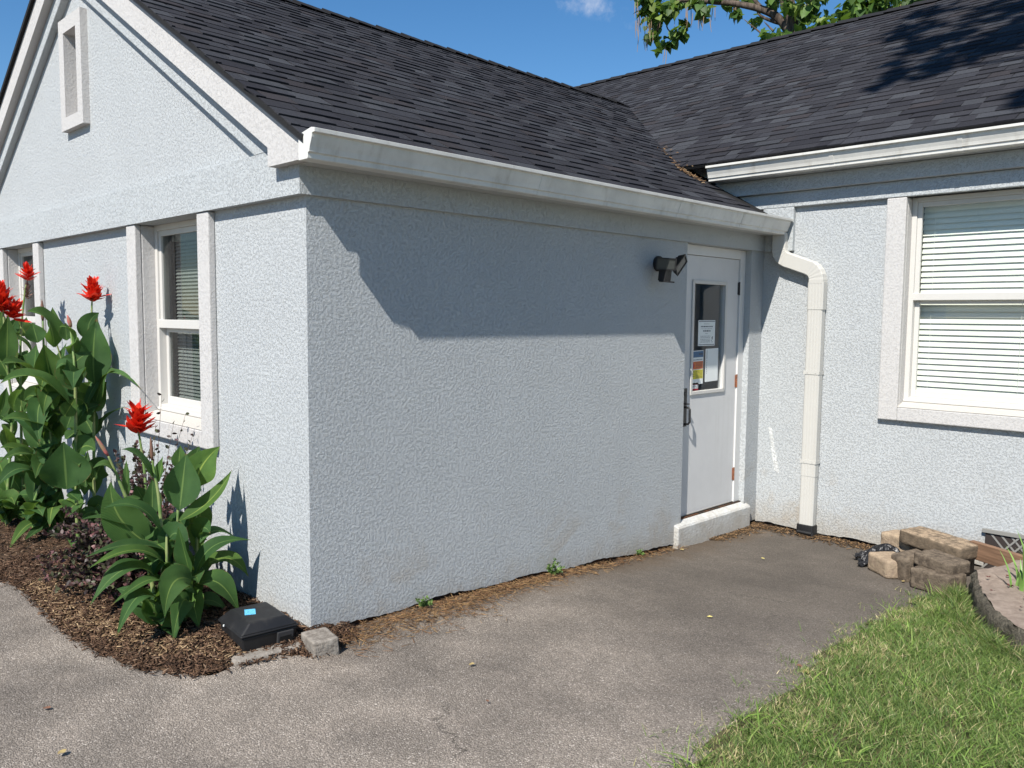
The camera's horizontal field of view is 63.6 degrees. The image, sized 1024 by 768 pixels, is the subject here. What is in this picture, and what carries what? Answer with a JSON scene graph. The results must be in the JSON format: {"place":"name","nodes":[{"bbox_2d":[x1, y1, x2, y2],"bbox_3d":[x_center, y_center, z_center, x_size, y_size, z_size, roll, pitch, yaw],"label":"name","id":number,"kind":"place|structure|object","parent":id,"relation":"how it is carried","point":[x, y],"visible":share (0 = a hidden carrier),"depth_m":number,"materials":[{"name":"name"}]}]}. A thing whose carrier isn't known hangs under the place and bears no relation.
{"place":"outdoors","nodes":[
{"label":"outdoors","id":0,"kind":"place"},
{"bbox_2d":[0,0,890,89],"label":"sky","id":1,"kind":"structure","parent":0,"point":[573,43],"materials":[{"name":"blue"}]},
{"bbox_2d":[0,527,986,767],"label":"driveway","id":2,"kind":"structure","parent":0,"point":[594,670],"depth_m":3.62,"materials":[{"name":"grey asphalt"}]},
{"bbox_2d":[0,514,358,678],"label":"mulch bed","id":3,"kind":"object","parent":2,"relation":"on","point":[2,532],"visible":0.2,"depth_m":4.12,"materials":[{"name":"wood"}]},
{"bbox_2d":[0,261,38,525],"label":"canna lily","id":4,"kind":"object","parent":3,"relation":"on","point":[12,332],"visible":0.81,"depth_m":5.95,"materials":[{"name":"green plant"}]},
{"bbox_2d":[0,300,71,546],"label":"canna lily","id":5,"kind":"object","parent":3,"relation":"on","point":[44,428],"visible":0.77,"depth_m":5.62,"materials":[{"name":"green plant"}]},
{"bbox_2d":[0,275,140,546],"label":"canna lily","id":6,"kind":"object","parent":3,"relation":"on","point":[88,357],"visible":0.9,"depth_m":5.48,"materials":[{"name":"green plant"}]},
{"bbox_2d":[31,506,193,602],"bbox_3d":[-2.116,0.894,4.486,1.116,0.611,0.829,2,5,14],"label":"purple shrub","id":7,"kind":"object","parent":3,"relation":"on","point":[93,538],"visible":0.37,"depth_m":4.37,"materials":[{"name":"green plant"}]},
{"bbox_2d":[115,398,156,489],"bbox_3d":[-2.118,0.619,4.716,0.401,1.076,0.241,5,7,45],"label":"canna lily","id":8,"kind":"object","parent":3,"relation":"on","point":[136,423],"visible":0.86,"depth_m":4.71,"materials":[{"name":"red plant"}]},
{"bbox_2d":[113,440,174,521],"bbox_3d":[-2.122,0.752,4.813,0.847,0.826,0.313,5,7,45],"label":"purple shrub","id":9,"kind":"object","parent":3,"relation":"on","point":[139,481],"visible":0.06,"depth_m":4.83,"materials":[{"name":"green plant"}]},
{"bbox_2d":[81,436,248,640],"bbox_3d":[-1.736,0.754,4.099,0.660,1.008,0.831,5,7,45],"label":"canna lily","id":10,"kind":"object","parent":3,"relation":"on","point":[175,599],"visible":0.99,"depth_m":4.07,"materials":[{"name":"green plant"}]},
{"bbox_2d":[149,393,193,517],"bbox_3d":[-1.934,0.592,4.708,0.248,1.092,0.090,0,5,-7],"label":"purple shrub","id":11,"kind":"object","parent":3,"relation":"on","point":[168,447],"visible":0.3,"depth_m":4.69,"materials":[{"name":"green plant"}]},
{"bbox_2d":[218,602,297,651],"bbox_3d":[-1.224,1.173,3.974,0.288,0.157,0.304,-3,6,-39],"label":"bait box","id":12,"kind":"object","parent":3,"relation":"on","point":[253,626],"visible":0.83,"depth_m":3.89,"materials":[{"name":"black plastic"}]},
{"bbox_2d":[230,640,302,664],"bbox_3d":[-1.140,1.261,3.845,0.352,0.060,0.105,-3,6,-39],"label":"brick","id":13,"kind":"object","parent":2,"relation":"on","point":[250,655],"visible":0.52,"depth_m":3.79,"materials":[{"name":"grey concrete"}]},
{"bbox_2d":[301,627,339,657],"bbox_3d":[-0.907,1.230,3.903,0.128,0.099,0.183,-5,5,-33],"label":"brick","id":14,"kind":"object","parent":2,"relation":"on","point":[322,641],"visible":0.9,"depth_m":3.85,"materials":[{"name":"grey concrete"}]},
{"bbox_2d":[339,545,687,656],"bbox_3d":[0.319,1.245,5.027,0.508,0.190,3.212,5,7,45],"label":"pine straw","id":15,"kind":"object","parent":2,"relation":"on","point":[486,593],"visible":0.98,"depth_m":4.56,"materials":[{"name":"brown plant"}]},
{"bbox_2d":[415,595,432,608],"bbox_3d":[-0.476,1.187,4.483,0.097,0.078,0.060,0,5,-9],"label":"weed","id":16,"kind":"object","parent":15,"relation":"on","point":[422,603],"visible":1,"depth_m":4.49,"materials":[{"name":"green plant"}]},
{"bbox_2d":[546,558,564,574],"bbox_3d":[0.273,1.167,5.228,0.118,0.114,0.110,1,5,8],"label":"weed","id":17,"kind":"object","parent":15,"relation":"on","point":[551,570],"visible":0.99,"depth_m":5.23,"materials":[{"name":"green plant"}]},
{"bbox_2d":[636,549,644,554],"bbox_3d":[0.915,1.211,5.921,0.068,0.058,0.067,0,5,-11],"label":"weed","id":18,"kind":"object","parent":15,"relation":"on","point":[639,551],"visible":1,"depth_m":5.91,"materials":[{"name":"green plant"}]},
{"bbox_2d":[709,521,874,551],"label":"corner litter","id":19,"kind":"object","parent":2,"relation":"on","point":[753,525],"visible":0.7,"depth_m":6.73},
{"bbox_2d":[853,543,899,566],"bbox_3d":[2.715,1.233,6.020,0.437,0.138,0.360,2,5,13],"label":"plastic bag","id":20,"kind":"object","parent":2,"relation":"on","point":[863,560],"visible":0.46,"depth_m":6.00,"materials":[{"name":"black"}]},
{"bbox_2d":[868,551,897,578],"bbox_3d":[2.631,1.259,5.748,0.202,0.133,0.252,0,5,-7],"label":"paving block","id":21,"kind":"object","parent":2,"relation":"on","point":[883,564],"depth_m":5.69,"materials":[{"name":"beige concrete"}]},
{"bbox_2d":[891,549,920,581],"bbox_3d":[2.727,1.247,5.652,0.222,0.190,0.143,-8,10,-14],"label":"paving block","id":22,"kind":"object","parent":2,"relation":"on","point":[904,560],"depth_m":5.58,"materials":[{"name":"brown concrete"}]},
{"bbox_2d":[900,546,974,575],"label":"paving block","id":23,"kind":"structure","parent":2,"relation":"on","point":[971,561],"depth_m":5.77,"materials":[{"name":"brown concrete"}]},
{"bbox_2d":[881,530,909,551],"bbox_3d":[2.870,1.174,6.068,0.182,0.153,0.262,-2,5,-25],"label":"paving block","id":24,"kind":"object","parent":23,"relation":"on","point":[891,537],"depth_m":6.05,"materials":[{"name":"beige concrete"}]},
{"bbox_2d":[899,526,977,559],"bbox_3d":[2.991,1.116,5.789,0.247,0.109,0.475,-2,8,-28],"label":"paving block","id":25,"kind":"object","parent":23,"relation":"on","point":[921,538],"depth_m":5.72,"materials":[{"name":"beige concrete"}]},
{"bbox_2d":[910,565,966,593],"bbox_3d":[2.784,1.283,5.400,0.203,0.140,0.276,-2,5,-29],"label":"paving block","id":26,"kind":"object","parent":2,"relation":"on","point":[919,574],"depth_m":5.33,"materials":[{"name":"brown concrete"}]},
{"bbox_2d":[914,549,970,574],"bbox_3d":[2.836,1.180,5.455,0.204,0.093,0.286,-2,9,-25],"label":"paving block","id":27,"kind":"object","parent":26,"relation":"on","point":[940,561],"depth_m":5.39,"materials":[{"name":"brown concrete"}]},
{"bbox_2d":[622,582,1023,767],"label":"lawn","id":28,"kind":"structure","parent":0,"point":[716,736],"depth_m":3.24,"materials":[{"name":"plant"}]},
{"bbox_2d":[921,580,1023,669],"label":"edge grass","id":29,"kind":"structure","parent":28,"relation":"on","point":[957,595],"depth_m":4.49,"materials":[{"name":"green plant"}]},
{"bbox_3d":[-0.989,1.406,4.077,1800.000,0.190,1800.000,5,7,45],"label":"ground","id":30,"kind":"structure","parent":0,"visible":0},
{"bbox_2d":[0,0,1023,627],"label":"house","id":31,"kind":"structure","parent":30,"relation":"on","point":[390,320],"depth_m":5.67,"materials":[{"name":"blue paint"}]},
{"bbox_2d":[0,242,46,394],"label":"window","id":32,"kind":"structure","parent":31,"relation":"in","point":[11,260],"depth_m":7.38,"materials":[{"name":"white paint"}]},
{"bbox_2d":[126,212,218,448],"bbox_3d":[-1.973,-0.331,5.089,1.170,1.328,0.316,5,7,45],"label":"window","id":33,"kind":"structure","parent":31,"relation":"in","point":[151,328],"depth_m":5.29,"materials":[{"name":"white paint"}]},
{"bbox_2d":[653,254,687,282],"bbox_3d":[1.125,-0.819,5.846,0.250,0.209,0.232,1,5,6],"label":"floodlight","id":34,"kind":"object","parent":31,"relation":"attached to","point":[665,267],"visible":1,"depth_m":5.79,"materials":[{"name":"black plastic"}]},
{"bbox_2d":[657,146,705,182],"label":"valley litter","id":35,"kind":"object","parent":31,"relation":"on","point":[687,172],"visible":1,"depth_m":7.09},
{"bbox_2d":[692,383,697,390],"bbox_3d":[1.438,0.022,6.528,0.002,0.060,0.125,5,7,45],"label":"sticker","id":36,"kind":"object","parent":31,"relation":"attached to","point":[694,387],"visible":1,"depth_m":6.54,"materials":[{"name":"white paper"}]},
{"bbox_2d":[698,320,714,345],"bbox_3d":[1.558,-0.408,6.610,0.001,0.204,0.250,5,7,45],"label":"notice","id":37,"kind":"object","parent":31,"relation":"attached to","point":[706,332],"visible":1,"depth_m":6.61,"materials":[{"name":"white paper"}]},
{"bbox_2d":[681,255,739,515],"bbox_3d":[1.605,0.004,6.652,0.114,2.030,0.866,5,7,45],"label":"door","id":38,"kind":"structure","parent":31,"relation":"in","point":[708,471],"depth_m":6.71,"materials":[{"name":"paint"}]},
{"bbox_2d":[693,350,703,384],"bbox_3d":[1.464,-0.131,6.541,0.002,0.271,0.183,5,7,45],"label":"notice","id":39,"kind":"object","parent":38,"relation":"attached to","point":[698,367],"visible":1,"depth_m":6.55,"materials":[{"name":"multicoloured paper"}]},
{"bbox_2d":[705,348,717,381],"bbox_3d":[1.617,-0.155,6.694,0.001,0.270,0.194,5,7,45],"label":"notice","id":40,"kind":"object","parent":31,"relation":"attached to","point":[711,364],"visible":1,"depth_m":6.69,"materials":[{"name":"white paper"}]},
{"bbox_2d":[878,188,1023,431],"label":"window","id":41,"kind":"structure","parent":31,"relation":"in","point":[953,356],"depth_m":6.15,"materials":[{"name":"white paint"}]},
{"bbox_2d":[981,528,1023,567],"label":"crawl space vent","id":42,"kind":"object","parent":31,"relation":"attached to","point":[1004,540],"visible":0.44,"depth_m":5.83,"materials":[{"name":"grey"}]},
{"bbox_2d":[630,0,922,63],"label":"broadleaf tree","id":43,"kind":"object","parent":30,"relation":"on","point":[799,15],"visible":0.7,"depth_m":15.52,"materials":[{"name":"green plant"}]},
{"bbox_2d":[968,560,1023,654],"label":"planter","id":44,"kind":"object","parent":30,"relation":"on","point":[1006,600],"visible":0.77,"depth_m":4.60,"materials":[{"name":"stone"}]},
{"bbox_2d":[969,540,1022,566],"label":"board","id":45,"kind":"object","parent":44,"relation":"on","point":[989,554],"visible":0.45,"depth_m":5.51,"materials":[{"name":"brown wood"}]},
{"bbox_2d":[1001,531,1023,591],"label":"iris plant","id":46,"kind":"object","parent":44,"relation":"in","point":[1020,580],"visible":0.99,"depth_m":4.77,"materials":[{"name":"green plant"}]}
]}

